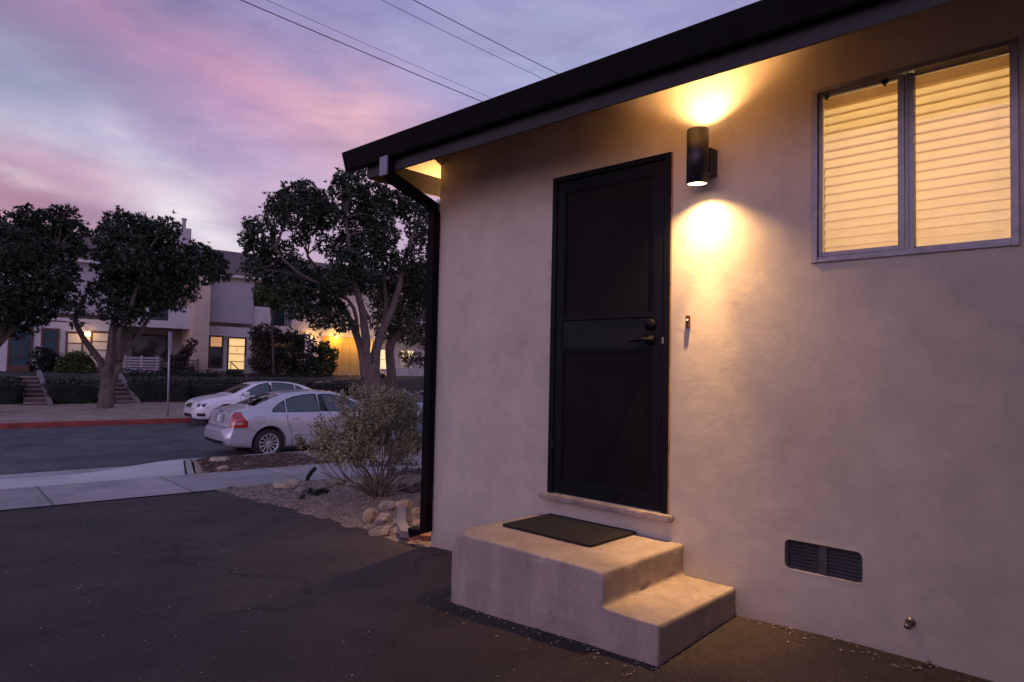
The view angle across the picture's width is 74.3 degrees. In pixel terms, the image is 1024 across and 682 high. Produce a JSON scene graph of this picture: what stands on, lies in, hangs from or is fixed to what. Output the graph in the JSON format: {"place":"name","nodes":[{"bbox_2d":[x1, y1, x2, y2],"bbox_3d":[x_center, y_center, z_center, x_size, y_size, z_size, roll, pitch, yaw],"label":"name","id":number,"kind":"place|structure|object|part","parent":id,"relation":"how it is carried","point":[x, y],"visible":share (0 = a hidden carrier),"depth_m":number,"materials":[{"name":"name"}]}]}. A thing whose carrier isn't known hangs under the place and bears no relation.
{"place":"outdoors","nodes":[
{"label":"outdoors","id":0,"kind":"place"},
{"bbox_2d":[0,460,184,488],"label":"driveway apron","id":1,"kind":"object","parent":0,"point":[164,468],"visible":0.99,"depth_m":11.16,"materials":[{"name":"concrete"}]},
{"bbox_2d":[0,418,386,611],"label":"ground","id":2,"kind":"structure","parent":0,"point":[115,499],"depth_m":12.65,"materials":[{"name":"grey concrete"}]},
{"bbox_2d":[0,374,407,422],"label":"verge","id":3,"kind":"structure","parent":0,"point":[14,413],"depth_m":23.50,"materials":[{"name":"grey concrete"}]},
{"bbox_2d":[0,201,94,346],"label":"street tree","id":4,"kind":"object","parent":3,"relation":"on","point":[24,293],"visible":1,"depth_m":22.74,"materials":[{"name":"green plant"}]},
{"bbox_2d":[72,205,233,408],"bbox_3d":[-13.727,-1.206,25.784,4.293,7.810,4.942,1,-2,4],"label":"street tree","id":5,"kind":"object","parent":3,"relation":"on","point":[144,260],"visible":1,"depth_m":25.24,"materials":[{"name":"green plant"}]},
{"bbox_2d":[167,332,171,415],"bbox_3d":[-11.817,1.157,23.250,0.116,2.957,0.596,3,-3,-40],"label":"sign pole","id":6,"kind":"object","parent":3,"relation":"on","point":[169,343],"visible":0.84,"depth_m":23.23,"materials":[{"name":"grey metal"}]},
{"bbox_2d":[235,167,439,405],"bbox_3d":[-7.314,-2.589,30.736,10.887,11.646,4.725,3,-3,-40],"label":"street tree","id":7,"kind":"object","parent":3,"relation":"on","point":[305,203],"visible":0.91,"depth_m":29.70,"materials":[{"name":"green plant"}]},
{"bbox_2d":[361,257,426,400],"bbox_3d":[-5.091,-0.599,35.000,6.040,7.838,2.930,3,-3,-40],"label":"street tree","id":8,"kind":"object","parent":3,"relation":"on","point":[397,331],"visible":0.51,"depth_m":33.89,"materials":[{"name":"green plant"}]},
{"bbox_2d":[0,422,420,474],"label":"road","id":9,"kind":"structure","parent":0,"point":[31,450],"depth_m":15.66,"materials":[{"name":"grey asphalt"}]},
{"bbox_2d":[0,466,128,478],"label":"gutter pan","id":10,"kind":"object","parent":9,"relation":"on","point":[37,474],"visible":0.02,"depth_m":12.11,"materials":[{"name":"concrete"}]},
{"bbox_2d":[172,444,418,471],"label":"kerb","id":11,"kind":"structure","parent":10,"relation":"on","point":[193,465],"depth_m":13.27,"materials":[{"name":"concrete"}]},
{"bbox_2d":[0,418,191,428],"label":"red kerb","id":12,"kind":"structure","parent":9,"relation":"on","point":[85,423],"depth_m":21.00,"materials":[{"name":"paint"}]},
{"bbox_2d":[183,381,310,421],"bbox_3d":[-8.594,2.096,23.288,4.830,1.438,2.011,3,-3,-40],"label":"parked car","id":13,"kind":"object","parent":9,"relation":"on","point":[201,407],"visible":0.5,"depth_m":22.04,"materials":[{"name":"white paint"}]},
{"bbox_3d":[-9.419,1.615,23.480,0.958,0.410,0.276,3,-3,-40],"label":"window","id":14,"kind":"part","parent":13,"relation":"part of","materials":[{"name":"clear glass"}]},
{"bbox_3d":[-8.700,1.651,24.100,0.778,0.399,0.269,3,-3,-40],"label":"window","id":15,"kind":"part","parent":13,"relation":"part of","materials":[{"name":"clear glass"}]},
{"bbox_2d":[192,412,394,422],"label":"kerb","id":16,"kind":"structure","parent":9,"relation":"on","point":[195,420],"depth_m":22.97,"materials":[{"name":"red concrete"}]},
{"bbox_2d":[204,389,401,453],"bbox_3d":[-4.834,1.890,16.208,4.468,1.456,1.938,3,-3,-40],"label":"parked car","id":17,"kind":"object","parent":9,"relation":"on","point":[270,422],"visible":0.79,"depth_m":14.97,"materials":[{"name":"silver metal"}]},
{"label":"window","id":18,"kind":"part","parent":17,"relation":"part of","materials":[{"name":"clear glass"}]},
{"bbox_2d":[407,390,422,433],"bbox_3d":[-1.002,2.066,19.376,4.196,1.528,2.010,3,-3,-40],"label":"parked car","id":19,"kind":"object","parent":9,"relation":"on","point":[420,402],"visible":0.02,"depth_m":18.04,"materials":[{"name":"blue paint"}]},
{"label":"rear window","id":20,"kind":"part","parent":19,"relation":"part of","materials":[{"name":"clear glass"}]},
{"bbox_2d":[0,456,421,509],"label":"sidewalk","id":21,"kind":"structure","parent":0,"point":[24,497],"depth_m":9.36,"materials":[{"name":"concrete"}]},
{"bbox_2d":[0,371,423,403],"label":"planted bank","id":22,"kind":"structure","parent":0,"point":[413,384],"depth_m":33.26,"materials":[{"name":"green plant"}]},
{"bbox_2d":[0,375,26,403],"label":"hedge","id":23,"kind":"object","parent":22,"relation":"on","point":[11,391],"visible":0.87,"depth_m":24.53,"materials":[{"name":"green plant"}]},
{"bbox_2d":[17,370,52,405],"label":"garden stairs","id":24,"kind":"structure","parent":22,"relation":"on","point":[36,391],"depth_m":25.73,"materials":[{"name":"grey concrete"}]},
{"bbox_2d":[26,346,65,371],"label":"shrub","id":25,"kind":"object","parent":22,"relation":"on","point":[47,362],"visible":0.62,"depth_m":31.02,"materials":[{"name":"green plant"}]},
{"bbox_2d":[40,375,99,404],"bbox_3d":[-17.261,2.131,26.371,2.067,1.659,2.362,3,-3,-40],"label":"hedge","id":26,"kind":"object","parent":22,"relation":"on","point":[70,392],"visible":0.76,"depth_m":25.72,"materials":[{"name":"green plant"}]},
{"bbox_2d":[52,349,96,373],"bbox_3d":[-20.314,1.192,31.508,1.910,1.644,1.520,3,-3,-40],"label":"shrub","id":27,"kind":"object","parent":22,"relation":"on","point":[74,362],"visible":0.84,"depth_m":31.19,"materials":[{"name":"green plant"}]},
{"bbox_2d":[114,373,139,403],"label":"garden stairs","id":28,"kind":"structure","parent":22,"relation":"on","point":[132,398],"depth_m":27.51,"materials":[{"name":"grey concrete"}]},
{"bbox_2d":[122,355,159,372],"bbox_3d":[-18.782,1.365,34.221,1.653,1.260,0.130,3,-3,-40],"label":"slatted fence","id":29,"kind":"object","parent":22,"relation":"on","point":[156,363],"visible":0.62,"depth_m":34.20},
{"bbox_2d":[120,366,190,376],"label":"hedge","id":30,"kind":"object","parent":22,"relation":"on","point":[141,372],"visible":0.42,"depth_m":31.65,"materials":[{"name":"green plant"}]},
{"bbox_2d":[124,373,193,401],"bbox_3d":[-14.989,2.259,28.575,2.487,1.787,2.506,3,-3,-40],"label":"hedge","id":31,"kind":"object","parent":22,"relation":"on","point":[151,390],"visible":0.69,"depth_m":27.93,"materials":[{"name":"green plant"}]},
{"bbox_2d":[171,377,184,382],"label":"ornamental grass","id":32,"kind":"object","parent":22,"relation":"on","point":[180,379],"depth_m":29.10,"materials":[{"name":"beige plant"}]},
{"bbox_2d":[160,338,198,373],"bbox_3d":[-16.848,0.969,34.124,1.848,2.388,1.128,2,-3,-23],"label":"shrub","id":33,"kind":"object","parent":22,"relation":"on","point":[183,358],"visible":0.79,"depth_m":34.01,"materials":[{"name":"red plant"}]},
{"bbox_2d":[159,358,199,372],"bbox_3d":[-17.551,1.501,35.661,1.927,1.195,0.130,3,-3,-40],"label":"slatted fence","id":34,"kind":"object","parent":22,"relation":"on","point":[196,364],"visible":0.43,"depth_m":35.99,"materials":[{"name":"white wood"}]},
{"bbox_2d":[0,218,424,374],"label":"townhouse row","id":35,"kind":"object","parent":22,"relation":"on","point":[233,311],"visible":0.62,"depth_m":37.73,"materials":[{"name":"white paint"}]},
{"bbox_2d":[6,327,33,370],"bbox_3d":[-23.350,0.383,32.080,0.980,2.120,0.080,3,-3,-40],"label":"entry door","id":36,"kind":"structure","parent":35,"relation":"in","point":[17,351],"depth_m":32.06,"materials":[{"name":"teal glass"}]},
{"bbox_2d":[41,328,59,360],"bbox_3d":[-22.467,0.242,32.835,0.740,1.740,0.080,3,-3,-40],"label":"window","id":37,"kind":"structure","parent":35,"relation":"in","point":[49,336],"depth_m":32.86,"materials":[{"name":"teal glass"}]},
{"bbox_2d":[65,331,83,354],"bbox_3d":[-21.696,0.346,33.490,0.760,1.620,0.080,3,-3,-40],"label":"window","id":38,"kind":"structure","parent":35,"relation":"in","point":[73,341],"depth_m":33.45,"materials":[{"name":"beige glass"}]},
{"bbox_2d":[89,331,107,371],"bbox_3d":[-20.869,0.542,34.189,0.860,2.080,0.080,3,-3,-40],"label":"entry door","id":39,"kind":"structure","parent":35,"relation":"in","point":[98,339],"depth_m":34.19,"materials":[{"name":"beige glass"}]},
{"bbox_2d":[131,334,167,370],"bbox_3d":[-19.836,0.638,36.985,1.700,2.000,0.080,3,-3,-40],"label":"window","id":40,"kind":"structure","parent":35,"relation":"in","point":[148,345],"depth_m":36.98,"materials":[{"name":"black glass"}]},
{"bbox_2d":[149,306,167,320],"bbox_3d":[-18.895,-1.501,36.074,0.970,0.760,0.080,3,-3,-40],"label":"window","id":41,"kind":"structure","parent":35,"relation":"in","point":[166,311],"depth_m":36.22,"materials":[{"name":"grey glass"}]},
{"bbox_2d":[208,335,223,367],"bbox_3d":[-16.589,0.603,37.834,0.780,1.840,0.080,3,-3,-40],"label":"window","id":42,"kind":"structure","parent":35,"relation":"in","point":[215,351],"depth_m":37.83,"materials":[{"name":"beige"}]},
{"bbox_2d":[226,337,246,373],"bbox_3d":[-15.732,0.831,38.558,1.050,2.120,0.080,3,-3,-40],"label":"entry door","id":43,"kind":"structure","parent":35,"relation":"in","point":[236,348],"depth_m":38.55,"materials":[{"name":"beige glass"}]},
{"bbox_2d":[254,286,268,306],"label":"window","id":44,"kind":"structure","parent":35,"relation":"in","point":[255,302],"depth_m":40.66,"materials":[{"name":"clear glass"}]},
{"bbox_2d":[262,299,284,325],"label":"window","id":45,"kind":"structure","parent":35,"relation":"in","point":[278,320],"depth_m":41.43,"materials":[{"name":"teal glass"}]},
{"bbox_2d":[341,344,349,374],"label":"entry door","id":46,"kind":"structure","parent":35,"relation":"in","point":[345,348],"depth_m":42.87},
{"bbox_2d":[349,344,357,374],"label":"entry door","id":47,"kind":"structure","parent":35,"relation":"in","point":[353,366],"depth_m":43.25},
{"bbox_2d":[380,348,394,369],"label":"window","id":48,"kind":"structure","parent":35,"relation":"in","point":[382,356],"depth_m":46.33,"materials":[{"name":"beige glass"}]},
{"bbox_2d":[399,349,414,370],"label":"window","id":49,"kind":"structure","parent":35,"relation":"in","point":[401,364],"depth_m":47.46,"materials":[{"name":"beige"}]},
{"bbox_2d":[180,368,247,376],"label":"hedge","id":50,"kind":"object","parent":22,"relation":"on","point":[208,373],"visible":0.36,"depth_m":33.49,"materials":[{"name":"green plant"}]},
{"bbox_2d":[215,373,232,380],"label":"ornamental grass","id":51,"kind":"object","parent":22,"relation":"on","point":[223,378],"depth_m":31.93,"materials":[{"name":"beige plant"}]},
{"bbox_2d":[186,375,292,396],"bbox_3d":[-12.683,2.414,31.066,4.936,1.740,2.322,3,-3,-40],"label":"hedge","id":52,"kind":"object","parent":22,"relation":"on","point":[207,388],"visible":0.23,"depth_m":29.65,"materials":[{"name":"green plant"}]},
{"bbox_2d":[244,357,251,373],"bbox_3d":[-14.949,1.657,38.268,0.457,1.482,0.130,3,-3,-40],"label":"slatted fence","id":53,"kind":"object","parent":22,"relation":"on","point":[245,365],"visible":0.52,"depth_m":38.15,"materials":[{"name":"white wood"}]},
{"bbox_2d":[252,358,285,373],"bbox_3d":[-14.000,1.751,38.943,1.918,1.451,0.130,3,-3,-40],"label":"slatted fence","id":54,"kind":"object","parent":22,"relation":"on","point":[284,372],"visible":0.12,"depth_m":38.94,"materials":[{"name":"white wood"}]},
{"bbox_2d":[246,323,292,374],"bbox_3d":[-13.474,0.693,37.444,2.773,3.600,1.992,3,-3,-40],"label":"shrub","id":55,"kind":"object","parent":22,"relation":"on","point":[262,351],"visible":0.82,"depth_m":37.08,"materials":[{"name":"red plant"}]},
{"bbox_2d":[251,282,287,374],"bbox_3d":[-13.074,-0.693,36.797,1.498,5.454,2.354,0,-3,35],"label":"tree","id":56,"kind":"object","parent":22,"relation":"on","point":[262,294],"visible":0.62,"depth_m":36.48,"materials":[{"name":"green plant"}]},
{"bbox_2d":[248,371,329,377],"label":"hedge","id":57,"kind":"object","parent":22,"relation":"on","point":[275,375],"visible":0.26,"depth_m":36.15,"materials":[{"name":"green plant"}]},
{"bbox_2d":[274,326,327,375],"bbox_3d":[-11.963,0.877,38.156,3.336,3.419,2.127,3,-3,-40],"label":"shrub","id":58,"kind":"object","parent":22,"relation":"on","point":[306,364],"visible":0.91,"depth_m":37.98,"materials":[{"name":"green plant"}]},
{"bbox_2d":[291,378,356,394],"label":"hedge","id":59,"kind":"object","parent":22,"relation":"on","point":[337,387],"visible":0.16,"depth_m":33.38,"materials":[{"name":"green plant"}]},
{"bbox_2d":[310,340,338,375],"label":"shrub","id":60,"kind":"object","parent":22,"relation":"on","point":[329,362],"visible":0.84,"depth_m":38.75,"materials":[{"name":"green plant"}]},
{"bbox_2d":[395,367,423,375],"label":"slatted fence","id":61,"kind":"object","parent":22,"relation":"on","point":[403,370],"visible":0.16,"depth_m":44.50,"materials":[{"name":"white wood"}]},
{"bbox_2d":[397,350,423,374],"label":"shrub","id":62,"kind":"object","parent":22,"relation":"on","point":[407,356],"visible":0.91,"depth_m":44.56,"materials":[{"name":"green plant"}]},
{"bbox_2d":[0,490,433,635],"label":"driveway","id":63,"kind":"structure","parent":0,"point":[59,549],"depth_m":5.27,"materials":[{"name":"grey asphalt"}]},
{"bbox_2d":[192,446,421,473],"bbox_3d":[9.460,3.044,24.652,40.265,0.255,2.920,3,-3,-40],"label":"parkway strip","id":64,"kind":"object","parent":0,"point":[198,470],"visible":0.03,"depth_m":11.98,"materials":[{"name":"brown soil"}]},
{"bbox_2d":[185,458,193,474],"bbox_3d":[-5.678,2.315,11.867,0.092,0.436,3.177,2,-3,-26],"label":"kerb edging","id":65,"kind":"object","parent":64,"relation":"on","point":[188,468],"visible":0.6,"depth_m":11.71,"materials":[{"name":"concrete"}]},
{"bbox_2d":[209,457,229,461],"bbox_3d":[-5.262,2.141,12.132,0.322,0.133,0.321,1,-2,3],"label":"rock","id":66,"kind":"object","parent":64,"relation":"on","point":[213,459],"visible":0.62,"depth_m":12.05,"materials":[{"name":"beige stone"}]},
{"bbox_2d":[216,465,228,471],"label":"rock","id":67,"kind":"object","parent":64,"relation":"on","point":[222,468],"visible":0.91,"depth_m":10.77,"materials":[{"name":"beige stone"}]},
{"bbox_2d":[196,452,332,472],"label":"bark litter","id":68,"kind":"object","parent":64,"relation":"on","point":[244,458],"visible":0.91,"depth_m":11.99,"materials":[{"name":"brown wood"}]},
{"bbox_2d":[273,445,421,458],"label":"bark litter","id":69,"kind":"object","parent":64,"relation":"on","point":[349,457],"visible":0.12,"depth_m":13.96,"materials":[{"name":"brown wood"}]},
{"bbox_2d":[367,459,418,466],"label":"plant","id":70,"kind":"object","parent":64,"relation":"on","point":[412,464],"visible":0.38,"depth_m":11.62,"materials":[{"name":"plant"}]},
{"bbox_2d":[217,472,435,551],"bbox_3d":[3.854,2.171,12.271,16.900,0.495,5.190,3,-3,-40],"label":"garden bed","id":71,"kind":"object","parent":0,"point":[371,532],"visible":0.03,"depth_m":7.71,"materials":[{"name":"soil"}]},
{"bbox_2d":[273,478,298,489],"bbox_3d":[-3.030,1.919,9.018,0.310,0.124,0.312,7,8,36],"label":"rock","id":72,"kind":"object","parent":71,"relation":"on","point":[290,483],"visible":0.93,"depth_m":8.93,"materials":[{"name":"beige stone"}]},
{"bbox_2d":[295,487,304,492],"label":"rock","id":73,"kind":"object","parent":71,"relation":"on","point":[299,489],"visible":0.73,"depth_m":8.55,"materials":[{"name":"grey stone"}]},
{"bbox_2d":[301,486,313,493],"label":"plant","id":74,"kind":"object","parent":71,"relation":"on","point":[305,491],"visible":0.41,"depth_m":8.40,"materials":[{"name":"grey plant"}]},
{"bbox_2d":[305,466,316,480],"bbox_3d":[-2.920,1.947,9.800,0.040,0.249,0.184,-1,-3,43],"label":"garden stake","id":75,"kind":"object","parent":71,"relation":"on","point":[311,472],"visible":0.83,"depth_m":9.78,"materials":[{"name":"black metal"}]},
{"bbox_2d":[298,487,328,499],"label":"plant","id":76,"kind":"object","parent":71,"relation":"on","point":[317,492],"visible":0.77,"depth_m":8.21,"materials":[{"name":"green plant"}]},
{"bbox_2d":[326,481,345,487],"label":"plant","id":77,"kind":"object","parent":71,"relation":"on","point":[334,484],"visible":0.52,"depth_m":9.02,"materials":[{"name":"green plant"}]},
{"bbox_2d":[344,481,363,486],"bbox_3d":[-2.097,1.917,9.023,0.227,0.091,0.230,1,-2,12],"label":"rock","id":78,"kind":"object","parent":71,"relation":"on","point":[360,482],"visible":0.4,"depth_m":8.98,"materials":[{"name":"grey stone"}]},
{"bbox_2d":[292,382,422,498],"bbox_3d":[-1.631,1.193,8.041,1.955,1.423,1.206,3,-3,-40],"label":"bush","id":79,"kind":"object","parent":71,"relation":"on","point":[366,431],"visible":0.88,"depth_m":7.75,"materials":[{"name":"green plant"}]},
{"bbox_2d":[363,508,378,523],"bbox_3d":[-1.311,1.622,6.262,0.101,0.157,0.158,7,-1,43],"label":"rock","id":80,"kind":"object","parent":71,"relation":"on","point":[370,515],"visible":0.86,"depth_m":6.21,"materials":[{"name":"beige stone"}]},
{"bbox_2d":[374,513,391,524],"bbox_3d":[-1.175,1.625,6.142,0.133,0.117,0.186,0,-3,24],"label":"rock","id":81,"kind":"object","parent":71,"relation":"on","point":[383,518],"visible":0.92,"depth_m":6.10,"materials":[{"name":"beige stone"}]},
{"bbox_2d":[381,526,390,535],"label":"rock","id":82,"kind":"object","parent":71,"relation":"on","point":[385,531],"visible":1,"depth_m":5.65,"materials":[{"name":"beige stone"}]},
{"bbox_2d":[379,500,395,511],"bbox_3d":[-1.270,1.686,6.896,0.155,0.114,0.182,-1,-4,38],"label":"rock","id":83,"kind":"object","parent":71,"relation":"on","point":[387,505],"visible":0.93,"depth_m":6.84,"materials":[{"name":"grey stone"}]},
{"bbox_2d":[393,526,397,534],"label":"rock","id":84,"kind":"object","parent":71,"relation":"on","point":[395,531],"visible":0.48,"depth_m":5.71,"materials":[{"name":"beige stone"}]},
{"bbox_2d":[396,505,408,537],"bbox_3d":[-0.990,1.609,6.075,0.119,0.134,1.395,2,-2,-11],"label":"drain extension","id":85,"kind":"object","parent":71,"relation":"on","point":[402,526],"visible":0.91,"depth_m":5.80,"materials":[{"name":"grey plastic"}]},
{"bbox_2d":[388,465,420,476],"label":"plant","id":86,"kind":"object","parent":71,"relation":"on","point":[395,473],"visible":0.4,"depth_m":10.37,"materials":[{"name":"plant"}]},
{"bbox_2d":[395,499,413,510],"bbox_3d":[-1.108,1.686,6.917,0.139,0.144,0.188,1,-9,34],"label":"rock","id":87,"kind":"object","parent":71,"relation":"on","point":[408,503],"visible":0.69,"depth_m":6.87,"materials":[{"name":"beige stone"}]},
{"bbox_2d":[397,482,420,493],"bbox_3d":[-1.197,1.855,8.473,0.466,0.172,0.433,3,-3,-40],"label":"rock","id":88,"kind":"object","parent":71,"relation":"on","point":[414,488],"visible":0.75,"depth_m":8.38,"materials":[{"name":"grey stone"}]},
{"bbox_2d":[410,507,419,514],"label":"rock","id":89,"kind":"object","parent":71,"relation":"on","point":[415,511],"visible":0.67,"depth_m":6.55,"materials":[{"name":"beige stone"}]},
{"bbox_2d":[412,519,419,527],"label":"rock","id":90,"kind":"object","parent":71,"relation":"on","point":[416,522],"visible":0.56,"depth_m":5.97,"materials":[{"name":"beige stone"}]},
{"bbox_2d":[408,533,430,540],"bbox_3d":[-0.724,1.590,5.418,0.210,0.095,0.100,0,-3,26],"label":"brick","id":91,"kind":"object","parent":71,"relation":"on","point":[425,537],"visible":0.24,"depth_m":5.37,"materials":[{"name":"red brick"}]},
{"bbox_2d":[241,0,481,101],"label":"overhead wire","id":92,"kind":"object","parent":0,"point":[356,49],"visible":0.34,"depth_m":15.41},
{"bbox_2d":[267,0,489,97],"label":"overhead wire","id":93,"kind":"object","parent":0,"point":[371,46],"visible":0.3,"depth_m":15.27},
{"bbox_2d":[0,0,759,353],"label":"sky","id":94,"kind":"structure","parent":0,"point":[194,109],"materials":[{"name":"purple"}]},
{"bbox_2d":[382,0,542,78],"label":"overhead wire","id":95,"kind":"object","parent":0,"point":[461,39],"visible":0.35,"depth_m":14.81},
{"bbox_2d":[414,0,557,73],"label":"overhead wire","id":96,"kind":"object","parent":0,"point":[480,34],"visible":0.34,"depth_m":14.61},
{"bbox_2d":[0,548,993,681],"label":"driveway","id":97,"kind":"structure","parent":0,"point":[296,631],"depth_m":3.22,"materials":[{"name":"grey asphalt"}]},
{"bbox_2d":[4,499,867,680],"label":"driveway litter","id":98,"kind":"object","parent":97,"relation":"on","point":[248,608],"visible":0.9,"depth_m":4.22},
{"bbox_2d":[451,513,734,665],"bbox_3d":[0.407,1.418,3.725,1.375,0.612,0.771,-1,-3,43],"label":"concrete step","id":99,"kind":"object","parent":97,"relation":"on","point":[641,598],"visible":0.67,"depth_m":3.43,"materials":[{"name":"beige concrete"}]},
{"bbox_2d":[503,513,635,546],"bbox_3d":[0.335,1.114,4.011,0.662,0.011,0.458,-1,-3,43],"label":"doormat","id":100,"kind":"object","parent":99,"relation":"on","point":[574,530],"visible":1,"depth_m":3.97,"materials":[{"name":"black rubber"}]},
{"bbox_2d":[342,0,1023,681],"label":"stucco house","id":101,"kind":"structure","parent":97,"relation":"on","point":[796,426],"depth_m":3.52,"materials":[{"name":"beige paint"}]},
{"bbox_2d":[551,160,664,510],"bbox_3d":[0.568,-0.038,4.163,0.824,2.031,0.100,-1,-3,43],"label":"security door","id":102,"kind":"structure","parent":101,"relation":"in","point":[608,326],"depth_m":4.16,"materials":[{"name":"paint"}]},
{"bbox_2d":[685,315,689,327],"bbox_3d":[0.986,-0.110,3.789,0.023,0.068,0.022,-1,-3,43],"label":"doorbell","id":103,"kind":"object","parent":101,"relation":"attached to","point":[687,322],"visible":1,"depth_m":3.78,"materials":[{"name":"black plastic"}]},
{"bbox_2d":[686,126,717,186],"bbox_3d":[1.031,-0.995,3.691,0.115,0.300,0.189,-1,-3,43],"label":"wall sconce","id":104,"kind":"object","parent":101,"relation":"attached to","point":[701,164],"depth_m":3.62,"materials":[{"name":"black metal"}]},
{"bbox_2d":[823,82,897,251],"bbox_3d":[1.726,-0.818,3.304,0.376,0.818,0.050,-1,-3,43],"label":"venetian blind","id":105,"kind":"object","parent":101,"relation":"attached to","point":[861,173],"visible":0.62,"depth_m":3.31,"materials":[{"name":"white plastic"}]},
{"bbox_2d":[903,617,915,629],"bbox_3d":[1.744,1.244,2.968,0.041,0.043,0.060,-1,-3,43],"label":"hose spigot","id":106,"kind":"object","parent":101,"relation":"attached to","point":[909,623],"visible":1,"depth_m":2.96,"materials":[{"name":"metal"}]},
{"bbox_2d":[811,37,1019,263],"bbox_3d":[1.819,-0.823,3.106,0.833,0.872,0.082,-1,-3,43],"label":"window","id":107,"kind":"structure","parent":101,"relation":"in","point":[906,76],"depth_m":3.09,"materials":[{"name":"metal"}]},
{"bbox_2d":[916,55,1010,246],"bbox_3d":[2.022,-0.822,3.026,0.378,0.818,0.050,-1,-3,43],"label":"venetian blind","id":108,"kind":"object","parent":101,"relation":"attached to","point":[962,153],"visible":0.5,"depth_m":3.02,"materials":[{"name":"white plastic"}]},
{"bbox_2d":[405,545,976,681],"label":"wall litter","id":109,"kind":"object","parent":97,"relation":"on","point":[670,660],"depth_m":3.17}
]}

